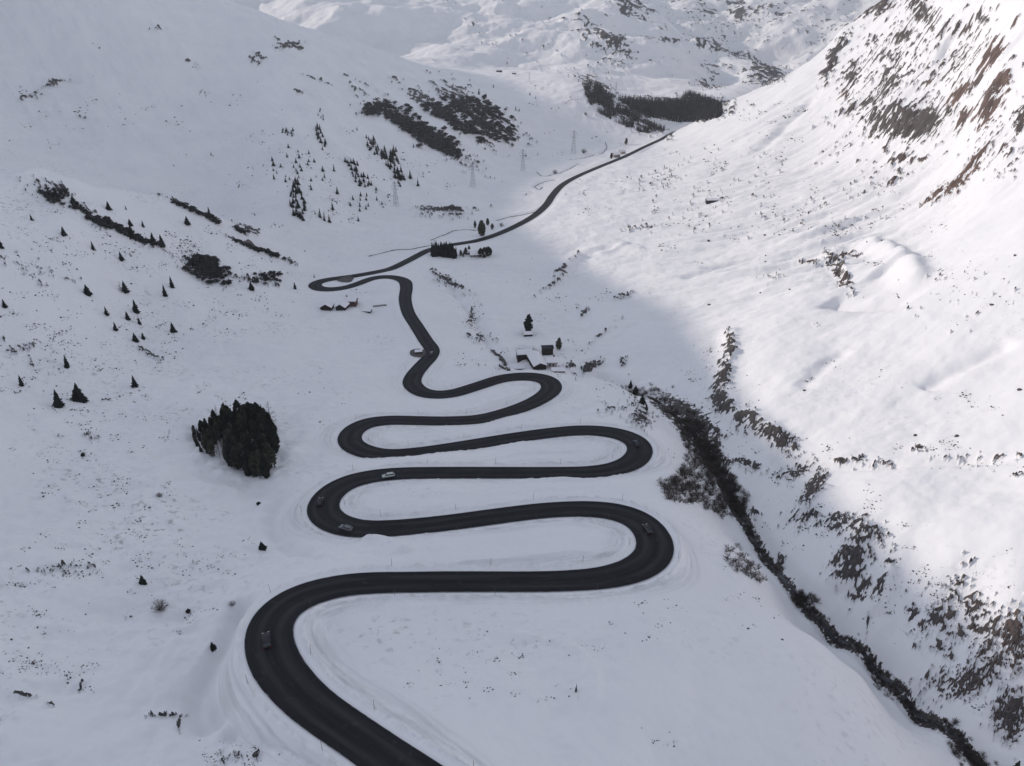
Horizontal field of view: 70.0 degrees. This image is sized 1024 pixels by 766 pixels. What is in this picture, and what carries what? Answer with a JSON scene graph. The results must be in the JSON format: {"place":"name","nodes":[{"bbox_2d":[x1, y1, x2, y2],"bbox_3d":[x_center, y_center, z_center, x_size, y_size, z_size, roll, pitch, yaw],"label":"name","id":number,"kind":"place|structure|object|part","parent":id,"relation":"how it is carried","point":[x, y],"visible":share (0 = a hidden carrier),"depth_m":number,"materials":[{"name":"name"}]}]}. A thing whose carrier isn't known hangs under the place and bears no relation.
{"place":"outdoors","nodes":[
{"label":"outdoors","id":0,"kind":"place"},
{"bbox_2d":[370,245,430,255],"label":"stream","id":1,"kind":"structure","parent":0,"point":[399,249],"depth_m":668.43,"materials":[{"name":"grey liquid"}]},
{"bbox_2d":[244,131,674,765],"bbox_3d":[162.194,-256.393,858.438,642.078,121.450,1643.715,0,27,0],"label":"road","id":2,"kind":"structure","parent":0,"point":[294,687],"depth_m":211.43,"materials":[{"name":"black asphalt"}]},
{"bbox_2d":[261,631,271,649],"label":"passenger car","id":3,"kind":"object","parent":2,"relation":"on","point":[266,640],"visible":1,"depth_m":145.53,"materials":[{"name":"black paint"}]},
{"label":"windows","id":4,"kind":"part","parent":3,"relation":"part of","materials":[{"name":"black glass"}]},
{"bbox_2d":[316,497,323,505],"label":"passenger car","id":5,"kind":"object","parent":2,"relation":"on","point":[320,501],"visible":1,"depth_m":232.79,"materials":[{"name":"black paint"}]},
{"bbox_2d":[337,276,353,281],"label":"layby gravel","id":6,"kind":"structure","parent":2,"relation":"on","point":[347,279],"depth_m":584.72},
{"bbox_2d":[339,524,352,531],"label":"passenger car","id":7,"kind":"object","parent":2,"relation":"on","point":[348,528],"visible":1,"depth_m":218.11,"materials":[{"name":"grey paint"}]},
{"bbox_2d":[382,472,394,477],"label":"passenger car","id":8,"kind":"object","parent":2,"relation":"on","point":[389,474],"visible":1,"depth_m":252.71,"materials":[{"name":"silver metal"}]},
{"bbox_2d":[410,349,425,356],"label":"layby gravel","id":9,"kind":"structure","parent":2,"relation":"on","point":[414,354],"depth_m":426.79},
{"bbox_2d":[633,440,639,446],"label":"passenger car","id":10,"kind":"object","parent":2,"relation":"on","point":[636,442],"visible":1,"depth_m":285.65,"materials":[{"name":"black paint"}]},
{"bbox_2d":[642,523,652,534],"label":"passenger car","id":11,"kind":"object","parent":2,"relation":"on","point":[647,528],"visible":1,"depth_m":203.65,"materials":[{"name":"black paint"}]},
{"bbox_2d":[0,0,1023,765],"bbox_3d":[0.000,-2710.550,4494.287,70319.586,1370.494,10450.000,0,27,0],"label":"ground","id":12,"kind":"structure","parent":0,"point":[916,106],"depth_m":362.60,"materials":[{"name":"white snow"}]},
{"bbox_2d":[2,299,7,307],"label":"spruce tree","id":13,"kind":"object","parent":12,"relation":"on","point":[4,305],"visible":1,"depth_m":353.86,"materials":[{"name":"green plant"}]},
{"bbox_2d":[18,375,24,386],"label":"spruce tree","id":14,"kind":"object","parent":12,"relation":"on","point":[21,383],"visible":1,"depth_m":314.27,"materials":[{"name":"green plant"}]},
{"bbox_2d":[52,188,60,196],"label":"spruce tree","id":15,"kind":"object","parent":12,"relation":"on","point":[55,194],"visible":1,"depth_m":461.80,"materials":[{"name":"green plant"}]},
{"bbox_2d":[51,390,65,407],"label":"spruce tree","id":16,"kind":"object","parent":12,"relation":"on","point":[58,402],"visible":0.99,"depth_m":309.82,"materials":[{"name":"green plant"}]},
{"bbox_2d":[61,226,67,236],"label":"spruce tree","id":17,"kind":"object","parent":12,"relation":"on","point":[63,233],"visible":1,"depth_m":432.45,"materials":[{"name":"green plant"}]},
{"bbox_2d":[63,356,69,368],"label":"spruce tree","id":18,"kind":"object","parent":12,"relation":"on","point":[66,364],"visible":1,"depth_m":342.65,"materials":[{"name":"green plant"}]},
{"bbox_2d":[69,382,88,403],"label":"spruce tree","id":19,"kind":"object","parent":12,"relation":"on","point":[77,395],"visible":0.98,"depth_m":319.90,"materials":[{"name":"green plant"}]},
{"bbox_2d":[83,284,92,296],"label":"spruce tree","id":20,"kind":"object","parent":12,"relation":"on","point":[87,292],"visible":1,"depth_m":406.05,"materials":[{"name":"green plant"}]},
{"bbox_2d":[106,202,112,209],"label":"spruce tree","id":21,"kind":"object","parent":12,"relation":"on","point":[108,207],"visible":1,"depth_m":492.83,"materials":[{"name":"green plant"}]},
{"bbox_2d":[118,251,124,261],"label":"spruce tree","id":22,"kind":"object","parent":12,"relation":"on","point":[121,258],"visible":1,"depth_m":459.18,"materials":[{"name":"green plant"}]},
{"bbox_2d":[121,280,129,293],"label":"spruce tree","id":23,"kind":"object","parent":12,"relation":"on","point":[124,289],"visible":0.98,"depth_m":439.08,"materials":[{"name":"green plant"}]},
{"bbox_2d":[125,311,130,319],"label":"spruce tree","id":24,"kind":"object","parent":12,"relation":"on","point":[127,316],"visible":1,"depth_m":413.04,"materials":[{"name":"green plant"}]},
{"bbox_2d":[128,225,135,238],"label":"spruce tree","id":25,"kind":"object","parent":12,"relation":"on","point":[130,232],"visible":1,"depth_m":482.62,"materials":[{"name":"green plant"}]},
{"bbox_2d":[131,376,138,387],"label":"spruce tree","id":26,"kind":"object","parent":12,"relation":"on","point":[134,383],"visible":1,"depth_m":349.30,"materials":[{"name":"green plant"}]},
{"bbox_2d":[132,333,138,342],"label":"spruce tree","id":27,"kind":"object","parent":12,"relation":"on","point":[135,339],"visible":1,"depth_m":395.55,"materials":[{"name":"green plant"}]},
{"bbox_2d":[132,300,140,313],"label":"spruce tree","id":28,"kind":"object","parent":12,"relation":"on","point":[135,309],"visible":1,"depth_m":425.42,"materials":[{"name":"green plant"}]},
{"bbox_2d":[138,575,147,584],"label":"spruce tree","id":29,"kind":"object","parent":12,"relation":"on","point":[142,580],"visible":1,"depth_m":182.94,"materials":[{"name":"green plant"}]},
{"bbox_2d":[150,233,156,244],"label":"spruce tree","id":30,"kind":"object","parent":12,"relation":"on","point":[152,238],"visible":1,"depth_m":493.90,"materials":[{"name":"green plant"}]},
{"bbox_2d":[150,598,168,611],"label":"bare shrub","id":31,"kind":"object","parent":12,"relation":"on","point":[159,608],"visible":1,"depth_m":174.99,"materials":[{"name":"brown plant"}]},
{"bbox_2d":[37,186,286,285],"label":"dwarf pine scrub","id":32,"kind":"object","parent":12,"relation":"on","point":[210,267],"visible":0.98,"depth_m":507.83,"materials":[{"name":"plant"}]},
{"bbox_2d":[162,286,167,296],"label":"spruce tree","id":33,"kind":"object","parent":12,"relation":"on","point":[164,293],"visible":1,"depth_m":453.14,"materials":[{"name":"green plant"}]},
{"bbox_2d":[169,277,174,288],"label":"spruce tree","id":34,"kind":"object","parent":12,"relation":"on","point":[172,286],"visible":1,"depth_m":465.35,"materials":[{"name":"green plant"}]},
{"bbox_2d":[170,323,177,332],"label":"spruce tree","id":35,"kind":"object","parent":12,"relation":"on","point":[172,329],"visible":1,"depth_m":418.34,"materials":[{"name":"green plant"}]},
{"bbox_2d":[184,216,190,224],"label":"spruce tree","id":36,"kind":"object","parent":12,"relation":"on","point":[186,222],"visible":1,"depth_m":541.52,"materials":[{"name":"green plant"}]},
{"bbox_2d":[197,432,200,441],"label":"pine tree","id":37,"kind":"object","parent":12,"relation":"on","point":[198,436],"visible":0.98,"depth_m":295.86,"materials":[{"name":"green plant"}]},
{"bbox_2d":[198,424,201,434],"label":"pine tree","id":38,"kind":"object","parent":12,"relation":"on","point":[200,428],"visible":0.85,"depth_m":301.17,"materials":[{"name":"green plant"}]},
{"bbox_2d":[202,436,206,448],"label":"pine tree","id":39,"kind":"object","parent":12,"relation":"on","point":[204,440],"visible":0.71,"depth_m":284.20,"materials":[{"name":"green plant"}]},
{"bbox_2d":[206,439,214,455],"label":"pine tree","id":40,"kind":"object","parent":12,"relation":"on","point":[210,447],"visible":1,"depth_m":279.57,"materials":[{"name":"green plant"}]},
{"bbox_2d":[210,642,216,651],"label":"spruce tree","id":41,"kind":"object","parent":12,"relation":"on","point":[213,647],"visible":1,"depth_m":161.55,"materials":[{"name":"green plant"}]},
{"bbox_2d":[217,419,222,436],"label":"pine tree","id":42,"kind":"object","parent":12,"relation":"on","point":[219,422],"visible":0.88,"depth_m":299.86,"materials":[{"name":"green plant"}]},
{"bbox_2d":[221,414,226,421],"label":"pine tree","id":43,"kind":"object","parent":12,"relation":"on","point":[223,416],"visible":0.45,"depth_m":302.29,"materials":[{"name":"green plant"}]},
{"bbox_2d":[222,443,225,459],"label":"pine tree","id":44,"kind":"object","parent":12,"relation":"on","point":[223,445],"visible":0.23,"depth_m":273.72,"materials":[{"name":"green plant"}]},
{"bbox_2d":[224,428,230,435],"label":"pine tree","id":45,"kind":"object","parent":12,"relation":"on","point":[227,431],"visible":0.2,"depth_m":286.69,"materials":[{"name":"green plant"}]},
{"bbox_2d":[223,443,233,467],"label":"pine tree","id":46,"kind":"object","parent":12,"relation":"on","point":[227,450],"visible":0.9,"depth_m":269.39,"materials":[{"name":"green plant"}]},
{"bbox_2d":[226,411,234,420],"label":"pine tree","id":47,"kind":"object","parent":12,"relation":"on","point":[231,413],"visible":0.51,"depth_m":302.80,"materials":[{"name":"green plant"}]},
{"bbox_2d":[229,446,240,468],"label":"pine tree","id":48,"kind":"object","parent":12,"relation":"on","point":[235,463],"visible":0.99,"depth_m":269.77,"materials":[{"name":"green plant"}]},
{"bbox_2d":[232,399,240,411],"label":"pine tree","id":49,"kind":"object","parent":12,"relation":"on","point":[236,403],"visible":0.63,"depth_m":317.95,"materials":[{"name":"green plant"}]},
{"bbox_2d":[241,451,251,475],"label":"pine tree","id":50,"kind":"object","parent":12,"relation":"on","point":[245,458],"visible":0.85,"depth_m":263.07,"materials":[{"name":"green plant"}]},
{"bbox_2d":[246,403,254,421],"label":"pine tree","id":51,"kind":"object","parent":12,"relation":"on","point":[248,409],"visible":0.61,"depth_m":312.06,"materials":[{"name":"green plant"}]},
{"bbox_2d":[248,282,253,290],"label":"spruce tree","id":52,"kind":"object","parent":12,"relation":"on","point":[251,287],"visible":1,"depth_m":512.18,"materials":[{"name":"green plant"}]},
{"bbox_2d":[248,452,255,474],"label":"pine tree","id":53,"kind":"object","parent":12,"relation":"on","point":[251,472],"visible":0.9,"depth_m":263.77,"materials":[{"name":"green plant"}]},
{"bbox_2d":[248,452,259,477],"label":"pine tree","id":54,"kind":"object","parent":12,"relation":"on","point":[252,460],"visible":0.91,"depth_m":261.36,"materials":[{"name":"green plant"}]},
{"bbox_2d":[251,438,260,447],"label":"pine tree","id":55,"kind":"object","parent":12,"relation":"on","point":[254,441],"visible":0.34,"depth_m":273.58,"materials":[{"name":"green plant"}]},
{"bbox_2d":[252,402,261,421],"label":"pine tree","id":56,"kind":"object","parent":12,"relation":"on","point":[255,405],"visible":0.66,"depth_m":315.43,"materials":[{"name":"green plant"}]},
{"bbox_2d":[254,452,262,475],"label":"pine tree","id":57,"kind":"object","parent":12,"relation":"on","point":[257,455],"visible":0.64,"depth_m":261.60,"materials":[{"name":"green plant"}]},
{"bbox_2d":[258,541,266,550],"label":"spruce tree","id":58,"kind":"object","parent":12,"relation":"on","point":[262,546],"visible":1,"depth_m":205.89,"materials":[{"name":"green plant"}]},
{"bbox_2d":[260,410,267,420],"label":"pine tree","id":59,"kind":"object","parent":12,"relation":"on","point":[264,416],"visible":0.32,"depth_m":305.76,"materials":[{"name":"green plant"}]},
{"bbox_2d":[259,452,269,478],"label":"pine tree","id":60,"kind":"object","parent":12,"relation":"on","point":[264,465],"visible":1,"depth_m":259.44,"materials":[{"name":"green plant"}]},
{"bbox_2d":[265,432,273,448],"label":"pine tree","id":61,"kind":"object","parent":12,"relation":"on","point":[267,434],"visible":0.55,"depth_m":279.99,"materials":[{"name":"green plant"}]},
{"bbox_2d":[264,443,276,467],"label":"pine tree","id":62,"kind":"object","parent":12,"relation":"on","point":[269,452],"visible":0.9,"depth_m":269.80,"materials":[{"name":"green plant"}]},
{"bbox_2d":[267,420,276,432],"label":"pine tree","id":63,"kind":"object","parent":12,"relation":"on","point":[270,423],"visible":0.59,"depth_m":295.16,"materials":[{"name":"green plant"}]},
{"bbox_2d":[269,433,278,453],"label":"pine tree","id":64,"kind":"object","parent":12,"relation":"on","point":[273,443],"visible":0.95,"depth_m":280.41,"materials":[{"name":"green plant"}]},
{"bbox_2d":[271,429,279,447],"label":"pine tree","id":65,"kind":"object","parent":12,"relation":"on","point":[276,435],"visible":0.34,"depth_m":284.37,"materials":[{"name":"green plant"}]},
{"bbox_2d":[319,300,334,310],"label":"gabled barn","id":66,"kind":"structure","parent":12,"relation":"on","point":[327,305],"depth_m":506.83,"materials":[{"name":"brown wood"}]},
{"bbox_2d":[335,300,349,310],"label":"gabled barn","id":67,"kind":"structure","parent":12,"relation":"on","point":[343,305],"depth_m":507.17,"materials":[{"name":"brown wood"}]},
{"bbox_2d":[343,295,357,306],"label":"farmhouse","id":68,"kind":"object","parent":12,"relation":"on","point":[353,301],"visible":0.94,"depth_m":514.28,"materials":[{"name":"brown wood"}]},
{"bbox_2d":[362,308,371,312],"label":"shed","id":69,"kind":"structure","parent":12,"relation":"on","point":[367,310],"depth_m":508.50,"materials":[{"name":"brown wood"}]},
{"bbox_2d":[392,181,398,205],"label":"power pylon","id":70,"kind":"object","parent":12,"relation":"on","point":[395,194],"visible":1,"depth_m":804.81,"materials":[{"name":"metal"}]},
{"bbox_2d":[362,93,516,158],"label":"dwarf pine scrub","id":71,"kind":"object","parent":12,"relation":"on","point":[438,109],"visible":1,"depth_m":1118.12,"materials":[{"name":"plant"}]},
{"bbox_2d":[441,205,461,210],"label":"dark retaining wall","id":72,"kind":"structure","parent":12,"relation":"on","point":[452,206],"depth_m":821.81,"materials":[{"name":"stone"}]},
{"bbox_2d":[468,162,476,186],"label":"power pylon","id":73,"kind":"object","parent":12,"relation":"on","point":[473,181],"visible":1,"depth_m":936.93,"materials":[{"name":"metal"}]},
{"bbox_2d":[469,250,481,256],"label":"cottage","id":74,"kind":"structure","parent":12,"relation":"on","point":[473,253],"depth_m":648.75,"materials":[{"name":"stone"}]},
{"bbox_2d":[477,220,485,235],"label":"pine tree","id":75,"kind":"object","parent":12,"relation":"on","point":[481,229],"visible":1,"depth_m":719.91,"materials":[{"name":"green plant"}]},
{"bbox_2d":[481,247,487,257],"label":"pine tree","id":76,"kind":"object","parent":12,"relation":"on","point":[483,251],"visible":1,"depth_m":644.17,"materials":[{"name":"green plant"}]},
{"bbox_2d":[486,246,490,256],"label":"pine tree","id":77,"kind":"object","parent":12,"relation":"on","point":[488,248],"visible":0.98,"depth_m":650.52,"materials":[{"name":"green plant"}]},
{"bbox_2d":[0,43,1022,761],"bbox_3d":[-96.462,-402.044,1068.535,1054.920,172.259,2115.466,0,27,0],"label":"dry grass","id":78,"kind":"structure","parent":12,"relation":"on","point":[510,351],"depth_m":350.19,"materials":[{"name":"brown plant"}]},
{"bbox_2d":[0,47,1023,765],"bbox_3d":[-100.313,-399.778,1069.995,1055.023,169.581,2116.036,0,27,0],"label":"loose stones","id":79,"kind":"object","parent":12,"relation":"on","point":[478,363],"visible":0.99,"depth_m":311.58,"materials":[{"name":"grey stone"}]},
{"bbox_2d":[507,363,525,369],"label":"shed","id":80,"kind":"structure","parent":12,"relation":"on","point":[519,366],"depth_m":416.19,"materials":[{"name":"stone"}]},
{"bbox_2d":[519,149,526,169],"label":"power pylon","id":81,"kind":"object","parent":12,"relation":"on","point":[523,158],"visible":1,"depth_m":1045.36,"materials":[{"name":"metal"}]},
{"bbox_2d":[515,348,531,362],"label":"stone barn","id":82,"kind":"structure","parent":12,"relation":"on","point":[521,355],"depth_m":423.10,"materials":[{"name":"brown wood"}]},
{"bbox_2d":[518,344,533,349],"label":"stable","id":83,"kind":"structure","parent":12,"relation":"on","point":[524,346],"depth_m":446.05,"materials":[{"name":"stone"}]},
{"bbox_2d":[523,314,532,330],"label":"pine tree","id":84,"kind":"object","parent":12,"relation":"on","point":[528,325],"visible":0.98,"depth_m":475.63,"materials":[{"name":"green plant"}]},
{"bbox_2d":[523,331,532,336],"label":"hut","id":85,"kind":"object","parent":12,"relation":"on","point":[527,333],"visible":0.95,"depth_m":473.91,"materials":[{"name":"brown wood"}]},
{"bbox_2d":[526,350,546,369],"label":"long barn","id":86,"kind":"structure","parent":12,"relation":"on","point":[535,360],"depth_m":412.77,"materials":[{"name":"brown wood"}]},
{"bbox_2d":[541,345,553,355],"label":"wooden barn","id":87,"kind":"structure","parent":12,"relation":"on","point":[546,349],"depth_m":438.03,"materials":[{"name":"brown wood"}]},
{"bbox_2d":[545,355,557,367],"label":"stone house","id":88,"kind":"structure","parent":12,"relation":"on","point":[551,361],"depth_m":413.99,"materials":[{"name":"paint"}]},
{"bbox_2d":[551,367,565,372],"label":"shed","id":89,"kind":"structure","parent":12,"relation":"on","point":[558,369],"depth_m":407.34,"materials":[{"name":"stone"}]},
{"bbox_2d":[555,337,561,348],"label":"pine tree","id":90,"kind":"object","parent":12,"relation":"on","point":[558,345],"visible":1,"depth_m":447.32,"materials":[{"name":"green plant"}]},
{"bbox_2d":[571,130,576,153],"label":"power pylon","id":91,"kind":"object","parent":12,"relation":"on","point":[574,137],"visible":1,"depth_m":1182.94,"materials":[{"name":"metal"}]},
{"bbox_2d":[612,152,620,157],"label":"stone house","id":92,"kind":"structure","parent":12,"relation":"on","point":[616,154],"depth_m":1169.60,"materials":[{"name":"stone"}]},
{"bbox_2d":[619,149,625,154],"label":"stone house","id":93,"kind":"structure","parent":12,"relation":"on","point":[622,151],"depth_m":1203.76,"materials":[{"name":"paint"}]},
{"bbox_2d":[638,394,646,405],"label":"spruce tree","id":94,"kind":"object","parent":12,"relation":"on","point":[642,400],"visible":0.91,"depth_m":363.13,"materials":[{"name":"green plant"}]},
{"bbox_2d":[582,79,722,132],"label":"wood","id":95,"kind":"object","parent":12,"relation":"on","point":[681,110],"visible":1,"depth_m":1532.52,"materials":[{"name":"plant"}]},
{"bbox_2d":[705,198,717,204],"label":"alpine hut","id":96,"kind":"object","parent":12,"relation":"on","point":[709,200],"visible":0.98,"depth_m":794.52,"materials":[{"name":"stone"}]},
{"bbox_2d":[621,382,997,765],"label":"alder brush","id":97,"kind":"object","parent":12,"relation":"on","point":[709,465],"visible":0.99,"depth_m":275.55,"materials":[{"name":"brown plant"}]},
{"bbox_2d":[632,393,978,765],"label":"river","id":98,"kind":"structure","parent":0,"point":[844,642],"depth_m":224.73,"materials":[{"name":"grey liquid"}]}
]}

